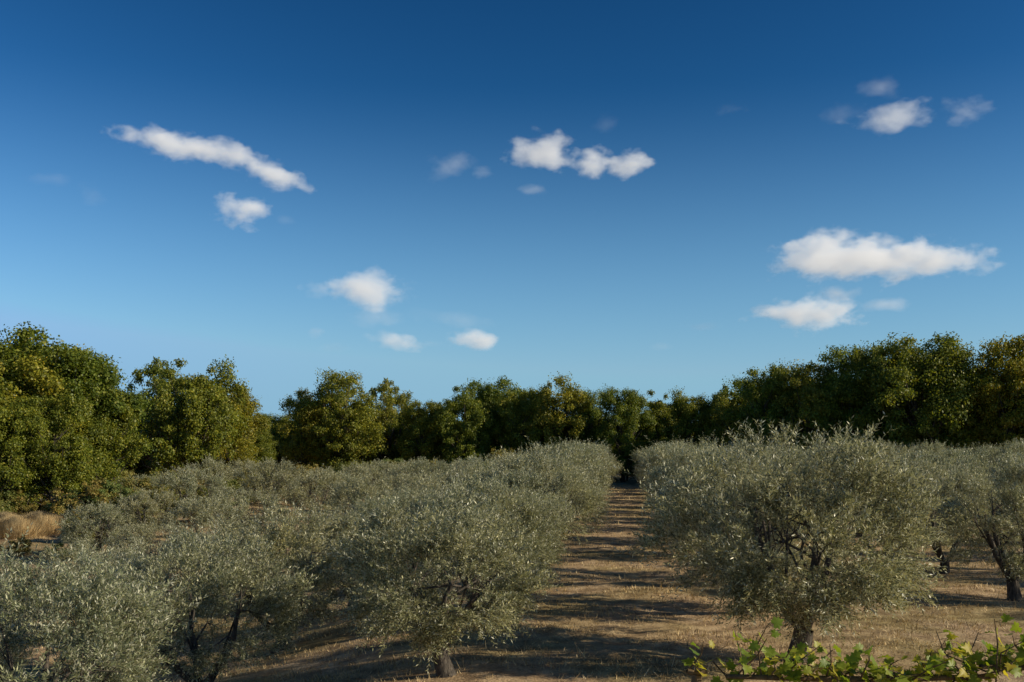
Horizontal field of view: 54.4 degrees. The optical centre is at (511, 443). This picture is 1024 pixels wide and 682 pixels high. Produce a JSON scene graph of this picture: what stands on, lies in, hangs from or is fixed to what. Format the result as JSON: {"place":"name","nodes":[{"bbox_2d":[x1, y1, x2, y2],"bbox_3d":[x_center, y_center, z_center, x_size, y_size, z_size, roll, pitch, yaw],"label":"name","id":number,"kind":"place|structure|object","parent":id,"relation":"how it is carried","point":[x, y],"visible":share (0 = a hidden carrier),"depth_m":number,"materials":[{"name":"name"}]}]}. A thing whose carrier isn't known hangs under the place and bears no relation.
{"place":"outdoors","nodes":[
{"label":"outdoors","id":0,"kind":"place"},
{"bbox_2d":[0,474,1023,681],"bbox_3d":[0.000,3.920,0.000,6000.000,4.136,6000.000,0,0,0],"label":"ground","id":1,"kind":"structure","parent":0,"point":[499,672],"depth_m":20.71,"materials":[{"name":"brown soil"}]},
{"bbox_2d":[0,536,31,555],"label":"shrub","id":2,"kind":"object","parent":1,"relation":"on","point":[26,549],"visible":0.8,"depth_m":46.00,"materials":[{"name":"green plant"}]},
{"bbox_2d":[0,487,32,512],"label":"shrub","id":3,"kind":"object","parent":1,"relation":"on","point":[8,493],"visible":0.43,"depth_m":56.28,"materials":[{"name":"green plant"}]},
{"bbox_2d":[0,602,41,681],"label":"olive tree","id":4,"kind":"object","parent":1,"relation":"on","point":[11,640],"visible":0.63,"depth_m":19.46,"materials":[{"name":"green plant"}]},
{"bbox_2d":[0,390,52,512],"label":"oak tree","id":5,"kind":"object","parent":1,"relation":"on","point":[13,469],"visible":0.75,"depth_m":55.89,"materials":[{"name":"green plant"}]},
{"bbox_2d":[1,487,52,516],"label":"shrub","id":6,"kind":"object","parent":1,"relation":"on","point":[27,509],"visible":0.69,"depth_m":56.56,"materials":[{"name":"green plant"}]},
{"bbox_2d":[0,514,59,539],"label":"grass tussock","id":7,"kind":"object","parent":1,"relation":"on","point":[15,523],"depth_m":51.17,"materials":[{"name":"plant"}]},
{"bbox_2d":[7,510,70,535],"bbox_3d":[-25.265,4.149,53.195,5.940,1.317,5.834,0,0,-41],"label":"grass tussock","id":8,"kind":"object","parent":1,"relation":"on","point":[43,516],"depth_m":52.39,"materials":[{"name":"plant"}]},
{"bbox_2d":[0,348,89,463],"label":"oak tree","id":9,"kind":"object","parent":1,"relation":"on","point":[55,389],"visible":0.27,"depth_m":58.87,"materials":[{"name":"green plant"}]},
{"bbox_2d":[0,321,111,513],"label":"oak tree","id":10,"kind":"object","parent":1,"relation":"on","point":[26,337],"visible":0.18,"depth_m":60.47,"materials":[{"name":"green plant"}]},
{"bbox_2d":[0,389,122,513],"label":"oak tree","id":11,"kind":"object","parent":1,"relation":"on","point":[63,467],"visible":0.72,"depth_m":57.43,"materials":[{"name":"green plant"}]},
{"bbox_2d":[46,489,93,517],"bbox_3d":[-24.763,3.676,56.243,3.562,2.333,2.525,0,0,36],"label":"shrub","id":12,"kind":"object","parent":1,"relation":"on","point":[70,497],"visible":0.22,"depth_m":55.52,"materials":[{"name":"green plant"}]},
{"bbox_2d":[11,534,137,590],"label":"olive tree","id":13,"kind":"object","parent":1,"relation":"on","point":[75,546],"visible":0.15,"depth_m":32.99,"materials":[{"name":"green plant"}]},
{"bbox_2d":[9,340,157,503],"bbox_3d":[-28.013,-0.851,62.324,9.274,11.256,9.717,0,0,11],"label":"oak tree","id":14,"kind":"object","parent":1,"relation":"on","point":[108,377],"visible":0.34,"depth_m":62.16,"materials":[{"name":"green plant"}]},
{"bbox_2d":[50,477,119,520],"bbox_3d":[-23.539,3.412,54.744,3.366,3.111,4.749,0,0,-3],"label":"shrub","id":15,"kind":"object","parent":1,"relation":"on","point":[58,508],"visible":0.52,"depth_m":54.55,"materials":[{"name":"green plant"}]},
{"bbox_2d":[51,500,131,553],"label":"olive tree","id":16,"kind":"object","parent":1,"relation":"on","point":[106,513],"visible":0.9,"depth_m":44.59,"materials":[{"name":"green plant"}]},
{"bbox_2d":[13,536,187,672],"bbox_3d":[-9.927,4.039,24.125,4.055,3.705,4.304,0,0,-18],"label":"olive tree","id":17,"kind":"object","parent":1,"relation":"on","point":[112,559],"visible":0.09,"depth_m":24.36,"materials":[{"name":"green plant"}]},
{"bbox_2d":[0,522,207,681],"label":"olive tree","id":18,"kind":"object","parent":1,"relation":"on","point":[98,599],"visible":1,"depth_m":13.10,"materials":[{"name":"green plant"}]},
{"bbox_2d":[61,385,153,496],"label":"oak tree","id":19,"kind":"object","parent":1,"relation":"on","point":[126,423],"visible":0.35,"depth_m":62.26,"materials":[{"name":"green plant"}]},
{"bbox_2d":[85,479,146,519],"bbox_3d":[-21.770,3.422,56.000,4.353,2.852,3.086,0,0,-42],"label":"shrub","id":20,"kind":"object","parent":1,"relation":"on","point":[109,485],"visible":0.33,"depth_m":55.57,"materials":[{"name":"green plant"}]},
{"bbox_2d":[115,473,165,506],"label":"olive tree","id":21,"kind":"object","parent":1,"relation":"on","point":[152,481],"visible":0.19,"depth_m":60.66,"materials":[{"name":"green plant"}]},
{"bbox_2d":[114,475,168,508],"bbox_3d":[-22.344,3.313,59.978,3.647,2.916,3.655,0,0,-37],"label":"shrub","id":22,"kind":"object","parent":1,"relation":"on","point":[145,483],"visible":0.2,"depth_m":59.80,"materials":[{"name":"green plant"}]},
{"bbox_2d":[103,515,195,574],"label":"olive tree","id":23,"kind":"object","parent":1,"relation":"on","point":[146,533],"visible":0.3,"depth_m":38.09,"materials":[{"name":"green plant"}]},
{"bbox_2d":[116,488,183,527],"bbox_3d":[-20.048,3.674,54.982,2.990,2.386,2.984,0,0,-38],"label":"shrub","id":24,"kind":"object","parent":1,"relation":"on","point":[166,503],"visible":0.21,"depth_m":54.93,"materials":[{"name":"green plant"}]},
{"bbox_2d":[110,486,192,538],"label":"olive tree","id":25,"kind":"object","parent":1,"relation":"on","point":[150,504],"visible":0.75,"depth_m":49.96,"materials":[{"name":"green plant"}]},
{"bbox_2d":[130,457,183,478],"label":"shrub","id":26,"kind":"object","parent":1,"relation":"on","point":[148,463],"visible":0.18,"depth_m":88.81,"materials":[{"name":"green plant"}]},
{"bbox_2d":[125,356,192,474],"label":"oak tree","id":27,"kind":"object","parent":1,"relation":"on","point":[155,365],"visible":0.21,"depth_m":83.05,"materials":[{"name":"green plant"}]},
{"bbox_2d":[145,468,186,513],"bbox_3d":[-22.187,3.173,63.977,3.979,3.181,3.987,0,0,-39],"label":"shrub","id":28,"kind":"object","parent":1,"relation":"on","point":[166,489],"visible":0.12,"depth_m":63.75,"materials":[{"name":"green plant"}]},
{"bbox_2d":[110,525,256,642],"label":"olive tree","id":29,"kind":"object","parent":1,"relation":"on","point":[140,546],"visible":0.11,"depth_m":29.05,"materials":[{"name":"green plant"}]},
{"bbox_2d":[63,518,325,681],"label":"olive tree","id":30,"kind":"object","parent":1,"relation":"on","point":[275,589],"visible":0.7,"depth_m":18.22,"materials":[{"name":"green plant"}]},
{"bbox_2d":[153,462,235,523],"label":"olive tree","id":31,"kind":"object","parent":1,"relation":"on","point":[188,479],"visible":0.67,"depth_m":55.39,"materials":[{"name":"green plant"}]},
{"bbox_2d":[139,354,251,474],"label":"oak tree","id":32,"kind":"object","parent":1,"relation":"on","point":[189,418],"visible":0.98,"depth_m":78.50,"materials":[{"name":"green plant"}]},
{"bbox_2d":[158,489,256,539],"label":"olive tree","id":33,"kind":"object","parent":1,"relation":"on","point":[227,511],"visible":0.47,"depth_m":43.78,"materials":[{"name":"green plant"}]},
{"bbox_2d":[181,453,241,492],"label":"olive tree","id":34,"kind":"object","parent":1,"relation":"on","point":[215,465],"visible":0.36,"depth_m":71.58,"materials":[{"name":"green plant"}]},
{"bbox_2d":[192,476,253,507],"bbox_3d":[-18.652,3.390,63.972,3.316,2.651,3.323,0,0,19],"label":"shrub","id":35,"kind":"object","parent":1,"relation":"on","point":[234,483],"visible":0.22,"depth_m":64.08,"materials":[{"name":"green plant"}]},
{"bbox_2d":[203,386,273,475],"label":"oak tree","id":36,"kind":"object","parent":1,"relation":"on","point":[259,420],"visible":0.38,"depth_m":85.47,"materials":[{"name":"green plant"}]},
{"bbox_2d":[215,458,265,492],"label":"olive tree","id":37,"kind":"object","parent":1,"relation":"on","point":[240,464],"visible":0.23,"depth_m":76.95,"materials":[{"name":"green plant"}]},
{"bbox_2d":[205,484,289,533],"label":"olive tree","id":38,"kind":"object","parent":1,"relation":"on","point":[243,491],"visible":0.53,"depth_m":48.92,"materials":[{"name":"green plant"}]},
{"bbox_2d":[242,426,279,472],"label":"oak tree","id":39,"kind":"object","parent":1,"relation":"on","point":[266,450],"visible":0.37,"depth_m":94.14,"materials":[{"name":"green plant"}]},
{"bbox_2d":[226,456,299,507],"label":"olive tree","id":40,"kind":"object","parent":1,"relation":"on","point":[257,483],"visible":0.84,"depth_m":65.65,"materials":[{"name":"green plant"}]},
{"bbox_2d":[171,485,355,654],"bbox_3d":[-5.600,2.950,23.065,4.651,3.988,4.382,0,0,-4],"label":"olive tree","id":41,"kind":"object","parent":1,"relation":"on","point":[311,555],"visible":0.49,"depth_m":22.36,"materials":[{"name":"green plant"}]},
{"bbox_2d":[266,422,301,467],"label":"oak tree","id":42,"kind":"object","parent":1,"relation":"on","point":[274,434],"visible":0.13,"depth_m":101.38,"materials":[{"name":"green plant"}]},
{"bbox_2d":[267,465,315,504],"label":"olive tree","id":43,"kind":"object","parent":1,"relation":"on","point":[302,472],"visible":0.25,"depth_m":71.26,"materials":[{"name":"green plant"}]},
{"bbox_2d":[270,387,349,467],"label":"oak tree","id":44,"kind":"object","parent":1,"relation":"on","point":[300,432],"visible":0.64,"depth_m":98.18,"materials":[{"name":"green plant"}]},
{"bbox_2d":[284,466,349,517],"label":"olive tree","id":45,"kind":"object","parent":1,"relation":"on","point":[298,492],"visible":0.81,"depth_m":58.55,"materials":[{"name":"green plant"}]},
{"bbox_2d":[312,471,373,512],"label":"olive tree","id":46,"kind":"object","parent":1,"relation":"on","point":[317,497],"visible":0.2,"depth_m":63.62,"materials":[{"name":"green plant"}]},
{"bbox_2d":[301,367,389,469],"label":"oak tree","id":47,"kind":"object","parent":1,"relation":"on","point":[345,447],"visible":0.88,"depth_m":96.59,"materials":[{"name":"green plant"}]},
{"bbox_2d":[282,499,411,614],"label":"olive tree","id":48,"kind":"object","parent":1,"relation":"on","point":[341,523],"visible":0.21,"depth_m":27.03,"materials":[{"name":"green plant"}]},
{"bbox_2d":[323,467,400,530],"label":"olive tree","id":49,"kind":"object","parent":1,"relation":"on","point":[339,491],"visible":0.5,"depth_m":48.52,"materials":[{"name":"green plant"}]},
{"bbox_2d":[339,461,392,502],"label":"olive tree","id":50,"kind":"object","parent":1,"relation":"on","point":[359,468],"visible":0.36,"depth_m":69.20,"materials":[{"name":"green plant"}]},
{"bbox_2d":[318,481,425,581],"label":"olive tree","id":51,"kind":"object","parent":1,"relation":"on","point":[358,506],"visible":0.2,"depth_m":32.35,"materials":[{"name":"green plant"}]},
{"bbox_2d":[358,456,406,492],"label":"olive tree","id":52,"kind":"object","parent":1,"relation":"on","point":[386,465],"visible":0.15,"depth_m":74.25,"materials":[{"name":"green plant"}]},
{"bbox_2d":[363,378,413,461],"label":"oak tree","id":53,"kind":"object","parent":1,"relation":"on","point":[389,402],"visible":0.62,"depth_m":103.44,"materials":[{"name":"green plant"}]},
{"bbox_2d":[379,470,431,504],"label":"olive tree","id":54,"kind":"object","parent":1,"relation":"on","point":[395,477],"visible":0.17,"depth_m":58.95,"materials":[{"name":"green plant"}]},
{"bbox_2d":[383,456,454,498],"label":"olive tree","id":55,"kind":"object","parent":1,"relation":"on","point":[422,464],"visible":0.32,"depth_m":63.89,"materials":[{"name":"green plant"}]},
{"bbox_2d":[376,482,466,533],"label":"olive tree","id":56,"kind":"object","parent":1,"relation":"on","point":[413,492],"visible":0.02,"depth_m":37.34,"materials":[{"name":"green plant"}]},
{"bbox_2d":[388,396,458,465],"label":"oak tree","id":57,"kind":"object","parent":1,"relation":"on","point":[427,447],"visible":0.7,"depth_m":98.73,"materials":[{"name":"green plant"}]},
{"bbox_2d":[393,469,478,506],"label":"olive tree","id":58,"kind":"object","parent":1,"relation":"on","point":[425,482],"visible":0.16,"depth_m":41.62,"materials":[{"name":"green plant"}]},
{"bbox_2d":[325,486,564,677],"bbox_3d":[-1.066,2.277,16.390,3.844,3.195,4.322,0,0,1],"label":"olive tree","id":59,"kind":"object","parent":1,"relation":"on","point":[377,548],"visible":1,"depth_m":15.49,"materials":[{"name":"green plant"}]},
{"bbox_2d":[428,457,497,494],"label":"olive tree","id":60,"kind":"object","parent":1,"relation":"on","point":[470,469],"visible":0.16,"depth_m":47.38,"materials":[{"name":"green plant"}]},
{"bbox_2d":[431,384,495,465],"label":"oak tree","id":61,"kind":"object","parent":1,"relation":"on","point":[463,443],"visible":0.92,"depth_m":96.64,"materials":[{"name":"green plant"}]},
{"bbox_2d":[437,452,501,493],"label":"olive tree","id":62,"kind":"object","parent":1,"relation":"on","point":[476,459],"visible":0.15,"depth_m":52.07,"materials":[{"name":"green plant"}]},
{"bbox_2d":[385,458,581,619],"bbox_3d":[-0.874,2.098,21.498,4.231,3.583,3.927,0,0,-31],"label":"olive tree","id":63,"kind":"object","parent":1,"relation":"on","point":[538,512],"visible":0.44,"depth_m":21.18,"materials":[{"name":"green plant"}]},
{"bbox_2d":[454,375,526,460],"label":"oak tree","id":64,"kind":"object","parent":1,"relation":"on","point":[488,394],"visible":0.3,"depth_m":100.30,"materials":[{"name":"green plant"}]},
{"bbox_2d":[418,460,584,574],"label":"olive tree","id":65,"kind":"object","parent":1,"relation":"on","point":[523,478],"visible":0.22,"depth_m":25.53,"materials":[{"name":"green plant"}]},
{"bbox_2d":[488,383,568,454],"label":"oak tree","id":66,"kind":"object","parent":1,"relation":"on","point":[511,417],"visible":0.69,"depth_m":97.03,"materials":[{"name":"green plant"}]},
{"bbox_2d":[465,442,618,543],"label":"olive tree","id":67,"kind":"object","parent":1,"relation":"on","point":[591,499],"visible":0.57,"depth_m":30.91,"materials":[{"name":"green plant"}]},
{"bbox_2d":[488,442,604,545],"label":"olive tree","id":68,"kind":"object","parent":1,"relation":"on","point":[556,472],"visible":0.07,"depth_m":35.62,"materials":[{"name":"green plant"}]},
{"bbox_2d":[486,436,612,517],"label":"olive tree","id":69,"kind":"object","parent":1,"relation":"on","point":[576,454],"visible":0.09,"depth_m":40.56,"materials":[{"name":"green plant"}]},
{"bbox_2d":[516,371,593,452],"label":"oak tree","id":70,"kind":"object","parent":1,"relation":"on","point":[572,398],"visible":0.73,"depth_m":95.13,"materials":[{"name":"green plant"}]},
{"bbox_2d":[530,437,611,524],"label":"olive tree","id":71,"kind":"object","parent":1,"relation":"on","point":[580,445],"visible":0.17,"depth_m":45.51,"materials":[{"name":"green plant"}]},
{"bbox_2d":[558,387,616,452],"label":"oak tree","id":72,"kind":"object","parent":1,"relation":"on","point":[593,421],"visible":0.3,"depth_m":96.96,"materials":[{"name":"green plant"}]},
{"bbox_2d":[590,384,657,481],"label":"oak tree","id":73,"kind":"object","parent":1,"relation":"on","point":[629,406],"visible":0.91,"depth_m":94.10,"materials":[{"name":"green plant"}]},
{"bbox_2d":[634,385,693,452],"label":"oak tree","id":74,"kind":"object","parent":1,"relation":"on","point":[659,409],"visible":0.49,"depth_m":95.64,"materials":[{"name":"green plant"}]},
{"bbox_2d":[639,438,728,492],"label":"olive tree","id":75,"kind":"object","parent":1,"relation":"on","point":[656,457],"visible":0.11,"depth_m":46.97,"materials":[{"name":"green plant"}]},
{"bbox_2d":[659,392,714,445],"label":"oak tree","id":76,"kind":"object","parent":1,"relation":"on","point":[694,407],"visible":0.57,"depth_m":95.59,"materials":[{"name":"green plant"}]},
{"bbox_2d":[639,434,743,508],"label":"olive tree","id":77,"kind":"object","parent":1,"relation":"on","point":[658,469],"visible":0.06,"depth_m":36.73,"materials":[{"name":"green plant"}]},
{"bbox_2d":[640,432,752,544],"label":"olive tree","id":78,"kind":"object","parent":1,"relation":"on","point":[671,472],"visible":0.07,"depth_m":32.34,"materials":[{"name":"green plant"}]},
{"bbox_2d":[681,640,714,681],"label":"grape vine","id":79,"kind":"object","parent":1,"relation":"on","point":[697,675],"visible":1,"depth_m":4.94,"materials":[{"name":"plant"}]},
{"bbox_2d":[692,405,732,448],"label":"oak tree","id":80,"kind":"object","parent":1,"relation":"on","point":[704,420],"visible":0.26,"depth_m":95.29,"materials":[{"name":"green plant"}]},
{"bbox_2d":[696,375,761,439],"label":"oak tree","id":81,"kind":"object","parent":1,"relation":"on","point":[715,397],"visible":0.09,"depth_m":96.40,"materials":[{"name":"green plant"}]},
{"bbox_2d":[705,392,761,447],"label":"oak tree","id":82,"kind":"object","parent":1,"relation":"on","point":[728,414],"visible":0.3,"depth_m":91.54,"materials":[{"name":"green plant"}]},
{"bbox_2d":[654,439,821,550],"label":"olive tree","id":83,"kind":"object","parent":1,"relation":"on","point":[716,497],"visible":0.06,"depth_m":26.41,"materials":[{"name":"green plant"}]},
{"bbox_2d":[643,429,853,615],"bbox_3d":[5.109,1.700,21.365,4.568,4.191,4.849,0,0,-18],"label":"olive tree","id":84,"kind":"object","parent":1,"relation":"on","point":[812,515],"visible":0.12,"depth_m":21.10,"materials":[{"name":"green plant"}]},
{"bbox_2d":[734,359,812,446],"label":"oak tree","id":85,"kind":"object","parent":1,"relation":"on","point":[764,402],"visible":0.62,"depth_m":87.03,"materials":[{"name":"green plant"}]},
{"bbox_2d":[609,412,970,661],"bbox_3d":[4.661,1.638,16.760,5.404,4.318,4.806,0,0,-30],"label":"olive tree","id":86,"kind":"object","parent":1,"relation":"on","point":[858,471],"visible":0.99,"depth_m":15.82,"materials":[{"name":"green plant"}]},
{"bbox_2d":[759,359,853,450],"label":"oak tree","id":87,"kind":"object","parent":1,"relation":"on","point":[808,391],"visible":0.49,"depth_m":84.16,"materials":[{"name":"green plant"}]},
{"bbox_2d":[797,343,898,445],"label":"oak tree","id":88,"kind":"object","parent":1,"relation":"on","point":[840,387],"visible":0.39,"depth_m":82.10,"materials":[{"name":"green plant"}]},
{"bbox_2d":[704,613,1023,681],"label":"grape vine","id":89,"kind":"object","parent":1,"relation":"on","point":[936,662],"visible":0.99,"depth_m":4.97,"materials":[{"name":"plant"}]},
{"bbox_2d":[826,340,950,463],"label":"oak tree","id":90,"kind":"object","parent":1,"relation":"on","point":[873,383],"visible":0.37,"depth_m":80.60,"materials":[{"name":"green plant"}]},
{"bbox_2d":[827,443,956,552],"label":"olive tree","id":91,"kind":"object","parent":1,"relation":"on","point":[895,451],"visible":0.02,"depth_m":33.60,"materials":[{"name":"green plant"}]},
{"bbox_2d":[863,439,921,464],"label":"olive tree","id":92,"kind":"object","parent":1,"relation":"on","point":[889,447],"visible":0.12,"depth_m":57.27,"materials":[{"name":"green plant"}]},
{"bbox_2d":[895,446,950,472],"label":"olive tree","id":93,"kind":"object","parent":1,"relation":"on","point":[924,454],"visible":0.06,"depth_m":52.54,"materials":[{"name":"green plant"}]},
{"bbox_2d":[869,331,989,455],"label":"oak tree","id":94,"kind":"object","parent":1,"relation":"on","point":[941,360],"visible":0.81,"depth_m":77.68,"materials":[{"name":"green plant"}]},
{"bbox_2d":[910,439,954,459],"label":"olive tree","id":95,"kind":"object","parent":1,"relation":"on","point":[939,446],"visible":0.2,"depth_m":70.63,"materials":[{"name":"green plant"}]},
{"bbox_2d":[865,443,1021,573],"bbox_3d":[12.357,1.899,28.354,3.844,3.874,4.141,0,0,-29],"label":"olive tree","id":96,"kind":"object","parent":1,"relation":"on","point":[936,544],"visible":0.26,"depth_m":28.18,"materials":[{"name":"green plant"}]},
{"bbox_2d":[922,442,996,504],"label":"olive tree","id":97,"kind":"object","parent":1,"relation":"on","point":[950,455],"visible":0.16,"depth_m":46.66,"materials":[{"name":"green plant"}]},
{"bbox_2d":[921,447,1023,601],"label":"olive tree","id":98,"kind":"object","parent":1,"relation":"on","point":[1006,560],"visible":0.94,"depth_m":23.26,"materials":[{"name":"green plant"}]},
{"bbox_2d":[931,354,1015,458],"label":"oak tree","id":99,"kind":"object","parent":1,"relation":"on","point":[968,421],"visible":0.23,"depth_m":77.69,"materials":[{"name":"green plant"}]},
{"bbox_2d":[946,442,1020,514],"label":"olive tree","id":100,"kind":"object","parent":1,"relation":"on","point":[979,455],"visible":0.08,"depth_m":41.52,"materials":[{"name":"green plant"}]},
{"bbox_2d":[947,621,1023,678],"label":"grape vine","id":101,"kind":"object","parent":1,"relation":"on","point":[1007,649],"visible":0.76,"depth_m":5.02,"materials":[{"name":"plant"}]},
{"bbox_2d":[959,334,1023,457],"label":"oak tree","id":102,"kind":"object","parent":1,"relation":"on","point":[1011,348],"visible":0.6,"depth_m":76.61,"materials":[{"name":"green plant"}]},
{"bbox_2d":[981,452,1023,520],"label":"olive tree","id":103,"kind":"object","parent":1,"relation":"on","point":[995,471],"visible":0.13,"depth_m":37.91,"materials":[{"name":"green plant"}]},
{"bbox_2d":[982,437,1023,493],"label":"olive tree","id":104,"kind":"object","parent":1,"relation":"on","point":[1010,445],"visible":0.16,"depth_m":54.98,"materials":[{"name":"green plant"}]},
{"bbox_2d":[0,0,1023,425],"label":"sky","id":105,"kind":"structure","parent":0,"point":[427,197],"materials":[{"name":"blue"}]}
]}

